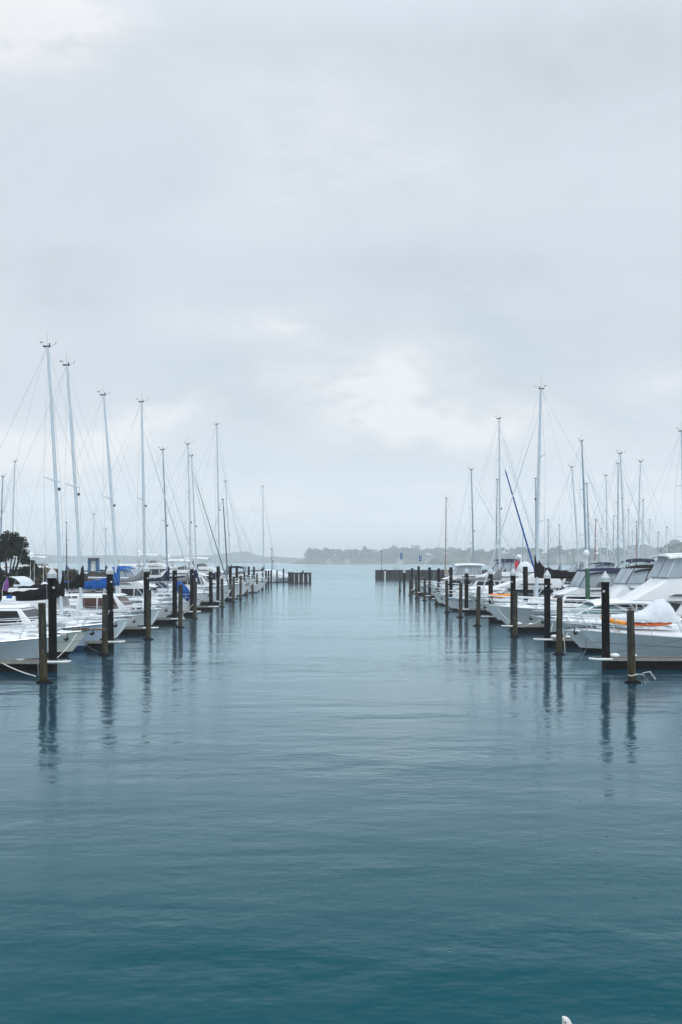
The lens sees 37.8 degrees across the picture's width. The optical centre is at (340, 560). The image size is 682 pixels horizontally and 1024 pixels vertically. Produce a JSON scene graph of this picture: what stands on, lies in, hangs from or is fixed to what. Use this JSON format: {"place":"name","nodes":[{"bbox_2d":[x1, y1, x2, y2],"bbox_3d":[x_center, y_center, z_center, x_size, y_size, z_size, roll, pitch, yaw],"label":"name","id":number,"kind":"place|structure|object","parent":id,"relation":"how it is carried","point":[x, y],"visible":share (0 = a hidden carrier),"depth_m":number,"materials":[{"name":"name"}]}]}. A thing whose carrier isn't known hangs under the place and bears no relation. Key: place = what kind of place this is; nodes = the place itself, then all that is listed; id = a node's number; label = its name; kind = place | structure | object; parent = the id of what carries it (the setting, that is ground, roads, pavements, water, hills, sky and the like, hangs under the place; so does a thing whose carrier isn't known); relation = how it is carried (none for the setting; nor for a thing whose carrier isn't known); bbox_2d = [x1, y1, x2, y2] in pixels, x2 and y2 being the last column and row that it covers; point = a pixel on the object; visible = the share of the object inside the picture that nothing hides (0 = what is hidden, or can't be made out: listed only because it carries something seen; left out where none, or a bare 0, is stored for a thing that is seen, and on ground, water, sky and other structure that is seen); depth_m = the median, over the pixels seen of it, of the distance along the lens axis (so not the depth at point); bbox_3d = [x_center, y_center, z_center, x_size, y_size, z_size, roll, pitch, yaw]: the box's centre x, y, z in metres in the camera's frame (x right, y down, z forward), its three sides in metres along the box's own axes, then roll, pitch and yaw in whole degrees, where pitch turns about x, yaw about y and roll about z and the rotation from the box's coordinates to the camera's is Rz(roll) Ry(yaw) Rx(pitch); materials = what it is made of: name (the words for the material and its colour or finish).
{"place":"outdoors","nodes":[
{"label":"outdoors","id":0,"kind":"place"},
{"bbox_2d":[1,551,303,562],"bbox_3d":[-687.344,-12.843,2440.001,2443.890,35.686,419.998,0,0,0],"label":"hills","id":1,"kind":"structure","parent":0,"point":[235,557],"depth_m":2331.82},
{"bbox_2d":[0,563,681,1023],"bbox_3d":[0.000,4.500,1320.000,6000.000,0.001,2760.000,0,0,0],"label":"water","id":2,"kind":"structure","parent":0,"point":[344,795],"depth_m":17.07,"materials":[{"name":"liquid"}]},
{"bbox_2d":[0,474,40,575],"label":"sailing yacht","id":3,"kind":"object","parent":2,"relation":"on","point":[1,501],"visible":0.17,"depth_m":127.93,"materials":[{"name":"metal"}]},
{"bbox_2d":[1,556,43,572],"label":"motor yacht","id":4,"kind":"object","parent":2,"relation":"on","point":[19,565],"visible":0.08,"depth_m":156.35,"materials":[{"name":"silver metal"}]},
{"bbox_2d":[0,459,52,570],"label":"sailing yacht","id":5,"kind":"object","parent":2,"relation":"on","point":[13,491],"visible":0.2,"depth_m":134.94,"materials":[{"name":"metal"}]},
{"bbox_2d":[0,620,68,658],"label":"motor cruiser","id":6,"kind":"object","parent":2,"relation":"on","point":[13,646],"visible":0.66,"depth_m":43.17,"materials":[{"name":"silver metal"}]},
{"bbox_2d":[0,659,70,671],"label":"pontoon","id":7,"kind":"object","parent":2,"relation":"on","point":[26,665],"visible":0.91,"depth_m":40.32,"materials":[{"name":"concrete"}]},
{"bbox_2d":[28,540,56,568],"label":"motor yacht","id":8,"kind":"object","parent":2,"relation":"on","point":[42,564],"visible":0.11,"depth_m":171.26,"materials":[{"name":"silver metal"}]},
{"bbox_2d":[36,603,52,683],"bbox_3d":[-10.967,3.521,36.800,0.640,3.958,0.512,0,0,0],"label":"timber pile","id":9,"kind":"object","parent":2,"relation":"in","point":[43,675],"visible":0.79,"depth_m":36.68,"materials":[{"name":"wood"}]},
{"bbox_2d":[47,567,56,671],"bbox_3d":[-11.744,2.865,40.500,0.404,5.271,0.375,0,0,0],"label":"tall pile","id":10,"kind":"object","parent":2,"relation":"in","point":[52,619],"visible":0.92,"depth_m":40.36,"materials":[{"name":"wood"}]},
{"bbox_2d":[0,616,105,656],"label":"motor cruiser","id":11,"kind":"object","parent":2,"relation":"on","point":[62,644],"visible":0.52,"depth_m":46.80,"materials":[{"name":"white plastic"}]},
{"bbox_2d":[0,571,115,601],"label":"rock breakwater","id":12,"kind":"object","parent":2,"relation":"in","point":[86,576],"visible":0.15,"depth_m":109.67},
{"bbox_2d":[0,530,38,591],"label":"evergreen tree","id":13,"kind":"object","parent":12,"relation":"on","point":[11,544],"visible":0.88,"depth_m":83.64,"materials":[{"name":"green plant"}]},
{"bbox_2d":[19,566,44,580],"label":"bush","id":14,"kind":"object","parent":12,"relation":"on","point":[39,572],"visible":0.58,"depth_m":87.61,"materials":[{"name":"green plant"}]},
{"bbox_2d":[62,570,75,581],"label":"bush","id":15,"kind":"object","parent":12,"relation":"on","point":[68,574],"visible":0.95,"depth_m":100.89,"materials":[{"name":"green plant"}]},
{"bbox_2d":[88,558,99,573],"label":"kiosk","id":16,"kind":"object","parent":12,"relation":"on","point":[95,566],"visible":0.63,"depth_m":127.69,"materials":[{"name":"paint"}]},
{"bbox_2d":[0,603,117,649],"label":"motor cruiser","id":17,"kind":"object","parent":2,"relation":"on","point":[20,612],"visible":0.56,"depth_m":49.74,"materials":[{"name":"white plastic"}]},
{"bbox_2d":[0,341,134,639],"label":"sailing yacht","id":18,"kind":"object","parent":2,"relation":"on","point":[41,593],"visible":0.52,"depth_m":56.20,"materials":[{"name":"metal"}]},
{"bbox_2d":[49,522,89,571],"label":"sailing yacht","id":19,"kind":"object","parent":2,"relation":"on","point":[67,567],"visible":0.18,"depth_m":174.91,"materials":[{"name":"metal"}]},
{"bbox_2d":[0,354,143,625],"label":"sailing yacht","id":20,"kind":"object","parent":2,"relation":"on","point":[77,581],"visible":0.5,"depth_m":61.90,"materials":[{"name":"metal"}]},
{"bbox_2d":[8,562,167,625],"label":"trawler yacht","id":21,"kind":"object","parent":2,"relation":"on","point":[92,599],"visible":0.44,"depth_m":65.32,"materials":[{"name":"white plastic"}]},
{"bbox_2d":[74,513,116,570],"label":"sailing yacht","id":22,"kind":"object","parent":2,"relation":"on","point":[93,554],"visible":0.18,"depth_m":181.94,"materials":[{"name":"metal"}]},
{"bbox_2d":[29,391,177,617],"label":"sailing yacht","id":23,"kind":"object","parent":2,"relation":"on","point":[98,584],"visible":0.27,"depth_m":71.50,"materials":[{"name":"metal"}]},
{"bbox_2d":[83,640,124,649],"bbox_3d":[-17.596,4.283,50.568,13.270,0.654,0.815,0,0,0],"label":"pontoon","id":24,"kind":"object","parent":2,"relation":"on","point":[95,645],"visible":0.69,"depth_m":50.32,"materials":[{"name":"concrete"}]},
{"bbox_2d":[98,594,110,655],"bbox_3d":[-11.283,3.541,47.500,0.640,3.917,0.512,0,0,0],"label":"timber pile","id":25,"kind":"object","parent":2,"relation":"in","point":[104,625],"visible":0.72,"depth_m":47.37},
{"bbox_2d":[106,565,113,649],"bbox_3d":[-11.713,2.851,50.500,0.412,5.301,0.375,0,0,0],"label":"tall pile","id":26,"kind":"object","parent":2,"relation":"in","point":[109,571],"visible":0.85,"depth_m":50.35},
{"bbox_2d":[69,554,188,600],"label":"flybridge cruiser","id":27,"kind":"object","parent":2,"relation":"on","point":[127,588],"visible":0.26,"depth_m":88.61,"materials":[{"name":"white plastic"}]},
{"bbox_2d":[65,398,201,616],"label":"sailing yacht","id":28,"kind":"object","parent":2,"relation":"on","point":[139,576],"visible":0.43,"depth_m":80.89,"materials":[{"name":"metal"}]},
{"bbox_2d":[119,626,158,634],"bbox_3d":[-17.819,4.283,61.068,13.270,0.654,0.815,0,0,0],"label":"pontoon","id":29,"kind":"object","parent":2,"relation":"on","point":[134,630],"visible":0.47,"depth_m":60.82,"materials":[{"name":"concrete"}]},
{"bbox_2d":[143,564,149,626],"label":"tall pile","id":30,"kind":"object","parent":2,"relation":"in","point":[146,570],"visible":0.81,"depth_m":60.86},
{"bbox_2d":[142,590,153,639],"bbox_3d":[-11.052,3.566,57.000,0.640,3.869,0.512,0,0,0],"label":"timber pile","id":31,"kind":"object","parent":2,"relation":"in","point":[148,614],"visible":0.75,"depth_m":56.88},
{"bbox_2d":[96,447,208,604],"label":"sailing yacht","id":32,"kind":"object","parent":2,"relation":"on","point":[165,576],"visible":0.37,"depth_m":95.94,"materials":[{"name":"metal"}]},
{"bbox_2d":[134,544,171,583],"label":"motor yacht","id":33,"kind":"object","parent":2,"relation":"on","point":[152,564],"visible":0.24,"depth_m":176.27,"materials":[{"name":"white plastic"}]},
{"bbox_2d":[152,617,184,624],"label":"pontoon","id":34,"kind":"object","parent":2,"relation":"on","point":[164,621],"visible":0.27,"depth_m":70.32,"materials":[{"name":"concrete"}]},
{"bbox_2d":[172,564,176,624],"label":"tall pile","id":35,"kind":"object","parent":2,"relation":"in","point":[174,591],"visible":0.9,"depth_m":70.36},
{"bbox_2d":[133,437,226,600],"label":"sailing yacht","id":36,"kind":"object","parent":2,"relation":"on","point":[186,578],"visible":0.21,"depth_m":105.92,"materials":[{"name":"metal"}]},
{"bbox_2d":[176,584,183,627],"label":"timber pile","id":37,"kind":"object","parent":2,"relation":"in","point":[180,605],"visible":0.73,"depth_m":67.39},
{"bbox_2d":[118,539,248,596],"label":"flybridge yacht","id":38,"kind":"object","parent":2,"relation":"on","point":[182,571],"visible":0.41,"depth_m":118.42,"materials":[{"name":"white plastic"}]},
{"bbox_2d":[147,454,231,600],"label":"sailing yacht","id":39,"kind":"object","parent":2,"relation":"on","point":[198,589],"visible":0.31,"depth_m":110.92,"materials":[{"name":"metal"}]},
{"bbox_2d":[190,564,193,616],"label":"tall pile","id":40,"kind":"object","parent":2,"relation":"in","point":[191,583],"visible":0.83,"depth_m":80.35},
{"bbox_2d":[190,581,197,618],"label":"timber pile","id":41,"kind":"object","parent":2,"relation":"in","point":[195,600],"visible":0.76,"depth_m":77.38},
{"bbox_2d":[154,419,250,595],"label":"sailing yacht","id":42,"kind":"object","parent":2,"relation":"on","point":[245,588],"visible":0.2,"depth_m":127.92,"materials":[{"name":"metal"}]},
{"bbox_2d":[154,549,257,588],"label":"flybridge yacht","id":43,"kind":"object","parent":2,"relation":"on","point":[203,568],"visible":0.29,"depth_m":133.45,"materials":[{"name":"white plastic"}]},
{"bbox_2d":[208,567,212,610],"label":"tall pile","id":44,"kind":"object","parent":2,"relation":"in","point":[210,570],"visible":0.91,"depth_m":89.36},
{"bbox_2d":[216,566,219,604],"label":"tall pile","id":45,"kind":"object","parent":2,"relation":"in","point":[218,583],"visible":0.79,"depth_m":100.85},
{"bbox_2d":[205,498,262,592],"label":"sailing yacht","id":46,"kind":"object","parent":2,"relation":"on","point":[257,587],"visible":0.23,"depth_m":140.91,"materials":[{"name":"metal"}]},
{"bbox_2d":[206,481,266,590],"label":"sailing yacht","id":47,"kind":"object","parent":2,"relation":"on","point":[263,583],"visible":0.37,"depth_m":148.94,"materials":[{"name":"metal"}]},
{"bbox_2d":[224,561,268,582],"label":"motor boat","id":48,"kind":"object","parent":2,"relation":"on","point":[240,573],"visible":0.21,"depth_m":163.88,"materials":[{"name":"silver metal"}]},
{"bbox_2d":[228,486,278,582],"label":"sailing yacht","id":49,"kind":"object","parent":2,"relation":"on","point":[273,578],"visible":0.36,"depth_m":204.88,"materials":[{"name":"metal"}]},
{"bbox_2d":[255,569,287,581],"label":"covered boat","id":50,"kind":"object","parent":2,"relation":"on","point":[280,575],"visible":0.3,"depth_m":209.98,"materials":[{"name":"fabric"}]},
{"bbox_2d":[288,572,310,582],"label":"breakwater","id":51,"kind":"object","parent":2,"relation":"in","point":[301,577],"visible":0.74,"depth_m":202.58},
{"bbox_2d":[443,580,450,612],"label":"timber pile","id":52,"kind":"object","parent":2,"relation":"in","point":[446,599],"visible":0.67,"depth_m":86.87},
{"bbox_2d":[449,567,452,607],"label":"tall pile","id":53,"kind":"object","parent":2,"relation":"in","point":[450,578],"visible":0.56,"depth_m":95.41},
{"bbox_2d":[428,551,484,593],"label":"pilothouse boat","id":54,"kind":"object","parent":2,"relation":"on","point":[474,569],"visible":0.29,"depth_m":112.61,"materials":[{"name":"white plastic"}]},
{"bbox_2d":[433,497,480,580],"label":"sailing yacht","id":55,"kind":"object","parent":2,"relation":"on","point":[446,571],"visible":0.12,"depth_m":149.93,"materials":[{"name":"metal"}]},
{"bbox_2d":[431,585,487,604],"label":"motor boat","id":56,"kind":"object","parent":2,"relation":"on","point":[438,597],"visible":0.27,"depth_m":100.73,"materials":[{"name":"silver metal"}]},
{"bbox_2d":[456,583,463,617],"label":"timber pile","id":57,"kind":"object","parent":2,"relation":"in","point":[460,598],"visible":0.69,"depth_m":79.17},
{"bbox_2d":[464,568,468,613],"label":"tall pile","id":58,"kind":"object","parent":2,"relation":"in","point":[466,572],"visible":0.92,"depth_m":84.36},
{"bbox_2d":[375,567,568,579],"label":"breakwater","id":59,"kind":"object","parent":2,"relation":"in","point":[385,574],"visible":0.2,"depth_m":239.59,"materials":[{"name":"concrete"}]},
{"bbox_2d":[441,590,503,610],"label":"motor boat","id":60,"kind":"object","parent":2,"relation":"on","point":[453,603],"visible":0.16,"depth_m":89.64,"materials":[{"name":"white plastic"}]},
{"bbox_2d":[458,608,487,613],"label":"pontoon","id":61,"kind":"object","parent":2,"relation":"on","point":[473,611],"visible":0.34,"depth_m":84.32,"materials":[{"name":"concrete"}]},
{"bbox_2d":[473,586,481,625],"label":"timber pile","id":62,"kind":"object","parent":2,"relation":"in","point":[478,593],"visible":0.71,"depth_m":68.88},
{"bbox_2d":[435,545,522,593],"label":"flybridge cruiser","id":63,"kind":"object","parent":2,"relation":"on","point":[507,566],"visible":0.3,"depth_m":104.47,"materials":[{"name":"white plastic"}]},
{"bbox_2d":[445,467,516,576],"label":"sailing yacht","id":64,"kind":"object","parent":2,"relation":"on","point":[473,530],"visible":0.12,"depth_m":124.95,"materials":[{"name":"metal"}]},
{"bbox_2d":[488,568,492,621],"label":"tall pile","id":65,"kind":"object","parent":2,"relation":"in","point":[490,581],"visible":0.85,"depth_m":73.37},
{"bbox_2d":[453,417,544,596],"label":"sailing yacht","id":66,"kind":"object","parent":2,"relation":"on","point":[497,575],"visible":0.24,"depth_m":97.92,"materials":[{"name":"metal"}]},
{"bbox_2d":[474,478,529,561],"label":"sailing yacht","id":67,"kind":"object","parent":2,"relation":"on","point":[496,518],"visible":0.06,"depth_m":149.94,"materials":[{"name":"metal"}]},
{"bbox_2d":[510,569,515,632],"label":"tall pile","id":68,"kind":"object","parent":2,"relation":"in","point":[512,580],"visible":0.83,"depth_m":62.58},
{"bbox_2d":[468,537,560,608],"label":"flybridge cruiser","id":69,"kind":"object","parent":2,"relation":"on","point":[555,584],"visible":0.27,"depth_m":83.45,"materials":[{"name":"white plastic"}]},
{"bbox_2d":[510,591,519,636],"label":"timber pile","id":70,"kind":"object","parent":2,"relation":"in","point":[515,607],"visible":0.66,"depth_m":58.87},
{"bbox_2d":[523,567,527,601],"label":"tall pile","id":71,"kind":"object","parent":2,"relation":"in","point":[525,581],"visible":0.4,"depth_m":74.34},
{"bbox_2d":[501,622,551,632],"bbox_3d":[16.743,4.225,62.767,13.270,0.770,0.814,0,0,0],"label":"pontoon","id":72,"kind":"object","parent":2,"relation":"on","point":[531,628],"visible":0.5,"depth_m":62.52,"materials":[{"name":"concrete"}]},
{"bbox_2d":[502,478,560,572],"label":"sailing yacht","id":73,"kind":"object","parent":2,"relation":"on","point":[535,517],"visible":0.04,"depth_m":149.93,"materials":[{"name":"metal"}]},
{"bbox_2d":[544,570,550,646],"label":"tall pile","id":74,"kind":"object","parent":2,"relation":"in","point":[547,618],"visible":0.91,"depth_m":51.86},
{"bbox_2d":[480,568,620,622],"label":"flybridge cruiser","id":75,"kind":"object","parent":2,"relation":"on","point":[575,589],"visible":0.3,"depth_m":70.55,"materials":[{"name":"white plastic"}]},
{"bbox_2d":[475,385,634,610],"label":"sailing yacht","id":76,"kind":"object","parent":2,"relation":"on","point":[540,569],"visible":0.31,"depth_m":78.88,"materials":[{"name":"metal"}]},
{"bbox_2d":[533,635,578,646],"bbox_3d":[16.694,4.225,52.067,13.270,0.770,0.814,0,0,0],"label":"pontoon","id":77,"kind":"object","parent":2,"relation":"on","point":[569,642],"visible":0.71,"depth_m":51.82,"materials":[{"name":"concrete"}]},
{"bbox_2d":[552,598,564,654],"bbox_3d":[10.460,3.628,47.800,0.640,3.744,0.512,0,0,0],"label":"timber pile","id":78,"kind":"object","parent":2,"relation":"in","point":[559,615],"visible":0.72,"depth_m":47.67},
{"bbox_2d":[483,565,653,627],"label":"flybridge cruiser","id":79,"kind":"object","parent":2,"relation":"on","point":[628,579],"visible":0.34,"depth_m":65.59,"materials":[{"name":"white plastic"}]},
{"bbox_2d":[539,465,604,585],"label":"sailing yacht","id":80,"kind":"object","parent":2,"relation":"on","point":[578,560],"visible":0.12,"depth_m":121.94,"materials":[{"name":"metal"}]},
{"bbox_2d":[560,551,596,584],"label":"motor boat","id":81,"kind":"object","parent":2,"relation":"on","point":[566,581],"visible":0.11,"depth_m":126.66,"materials":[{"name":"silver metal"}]},
{"bbox_2d":[542,438,619,590],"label":"sailing yacht","id":82,"kind":"object","parent":2,"relation":"on","point":[585,522],"visible":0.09,"depth_m":109.95,"materials":[{"name":"metal"}]},
{"bbox_2d":[553,482,615,567],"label":"sailing yacht","id":83,"kind":"object","parent":2,"relation":"on","point":[589,547],"visible":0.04,"depth_m":131.94,"materials":[{"name":"metal"}]},
{"bbox_2d":[585,568,589,600],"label":"tall pile","id":84,"kind":"object","parent":2,"relation":"in","point":[587,583],"visible":0.4,"depth_m":69.17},
{"bbox_2d":[561,550,616,587],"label":"motor boat","id":85,"kind":"object","parent":2,"relation":"on","point":[604,565],"visible":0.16,"depth_m":116.69,"materials":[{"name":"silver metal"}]},
{"bbox_2d":[529,598,652,635],"bbox_3d":[17.886,3.614,60.000,13.091,2.772,4.445,0,0,0],"label":"express cruiser","id":86,"kind":"object","parent":2,"relation":"on","point":[596,604],"visible":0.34,"depth_m":58.76,"materials":[{"name":"white plastic"}]},
{"bbox_2d":[564,470,633,569],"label":"sailing yacht","id":87,"kind":"object","parent":2,"relation":"on","point":[606,522],"visible":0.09,"depth_m":129.96,"materials":[{"name":"metal"}]},
{"bbox_2d":[601,571,609,668],"bbox_3d":[11.049,2.955,41.600,0.398,5.091,0.375,0,0,0],"label":"tall pile","id":88,"kind":"object","parent":2,"relation":"in","point":[605,607],"visible":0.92,"depth_m":41.46,"materials":[{"name":"wood"}]},
{"bbox_2d":[563,451,656,585],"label":"sailing yacht","id":89,"kind":"object","parent":2,"relation":"on","point":[623,508],"visible":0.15,"depth_m":100.94,"materials":[{"name":"metal"}]},
{"bbox_2d":[541,553,681,635],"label":"flybridge yacht","id":90,"kind":"object","parent":2,"relation":"on","point":[664,581],"visible":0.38,"depth_m":53.87,"materials":[{"name":"white plastic"}]},
{"bbox_2d":[580,461,643,567],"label":"sailing yacht","id":91,"kind":"object","parent":2,"relation":"on","point":[618,526],"visible":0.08,"depth_m":139.94,"materials":[{"name":"metal"}]},
{"bbox_2d":[583,550,654,568],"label":"motor yacht","id":92,"kind":"object","parent":2,"relation":"on","point":[585,553],"visible":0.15,"depth_m":103.69,"materials":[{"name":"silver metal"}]},
{"bbox_2d":[562,616,681,652],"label":"motor cruiser","id":93,"kind":"object","parent":2,"relation":"on","point":[582,641],"visible":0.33,"depth_m":48.82,"materials":[{"name":"white plastic"}]},
{"bbox_2d":[573,615,681,655],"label":"motor yacht","id":94,"kind":"object","parent":2,"relation":"on","point":[646,638],"visible":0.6,"depth_m":43.82,"materials":[{"name":"white plastic"}]},
{"bbox_2d":[600,599,680,627],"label":"inflatable dinghy","id":95,"kind":"object","parent":94,"relation":"on","point":[660,610],"visible":0.79,"depth_m":44.06,"materials":[{"name":"plastic"}]},
{"bbox_2d":[624,610,640,683],"bbox_3d":[10.783,3.656,36.800,0.640,3.687,0.512,0,0,0],"label":"timber pile","id":96,"kind":"object","parent":2,"relation":"in","point":[631,661],"visible":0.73,"depth_m":36.68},
{"bbox_2d":[588,653,681,668],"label":"pontoon","id":97,"kind":"object","parent":2,"relation":"on","point":[615,661],"visible":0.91,"depth_m":41.42,"materials":[{"name":"concrete"}]},
{"bbox_2d":[610,459,676,564],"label":"sailing yacht","id":98,"kind":"object","parent":2,"relation":"on","point":[638,508],"visible":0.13,"depth_m":119.95,"materials":[{"name":"metal"}]},
{"bbox_2d":[620,428,681,567],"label":"sailing yacht","id":99,"kind":"object","parent":2,"relation":"on","point":[680,431],"visible":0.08,"depth_m":84.00,"materials":[{"name":"metal"}]},
{"bbox_2d":[0,0,681,557],"label":"sky","id":100,"kind":"structure","parent":0,"point":[355,239],"materials":[{"name":"grey"}]},
{"bbox_2d":[290,555,441,563],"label":"headland","id":101,"kind":"structure","parent":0,"point":[365,560],"depth_m":1616.73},
{"bbox_2d":[304,545,486,561],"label":"woods","id":102,"kind":"object","parent":101,"relation":"on","point":[411,553],"visible":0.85,"depth_m":1649.51,"materials":[{"name":"plant"}]},
{"bbox_2d":[427,547,665,564],"bbox_3d":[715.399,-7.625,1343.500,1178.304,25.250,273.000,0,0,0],"label":"hillside","id":103,"kind":"structure","parent":0,"point":[465,559],"depth_m":1269.72,"materials":[{"name":"plant"}]},
{"bbox_2d":[452,539,679,562],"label":"woods","id":104,"kind":"object","parent":103,"relation":"on","point":[490,553],"visible":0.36,"depth_m":1313.37,"materials":[{"name":"plant"}]},
{"bbox_2d":[643,546,681,564],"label":"knoll","id":105,"kind":"structure","parent":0,"point":[678,548],"depth_m":904.27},
{"bbox_2d":[658,542,681,553],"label":"woods","id":106,"kind":"object","parent":105,"relation":"on","point":[673,547],"visible":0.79,"depth_m":900.36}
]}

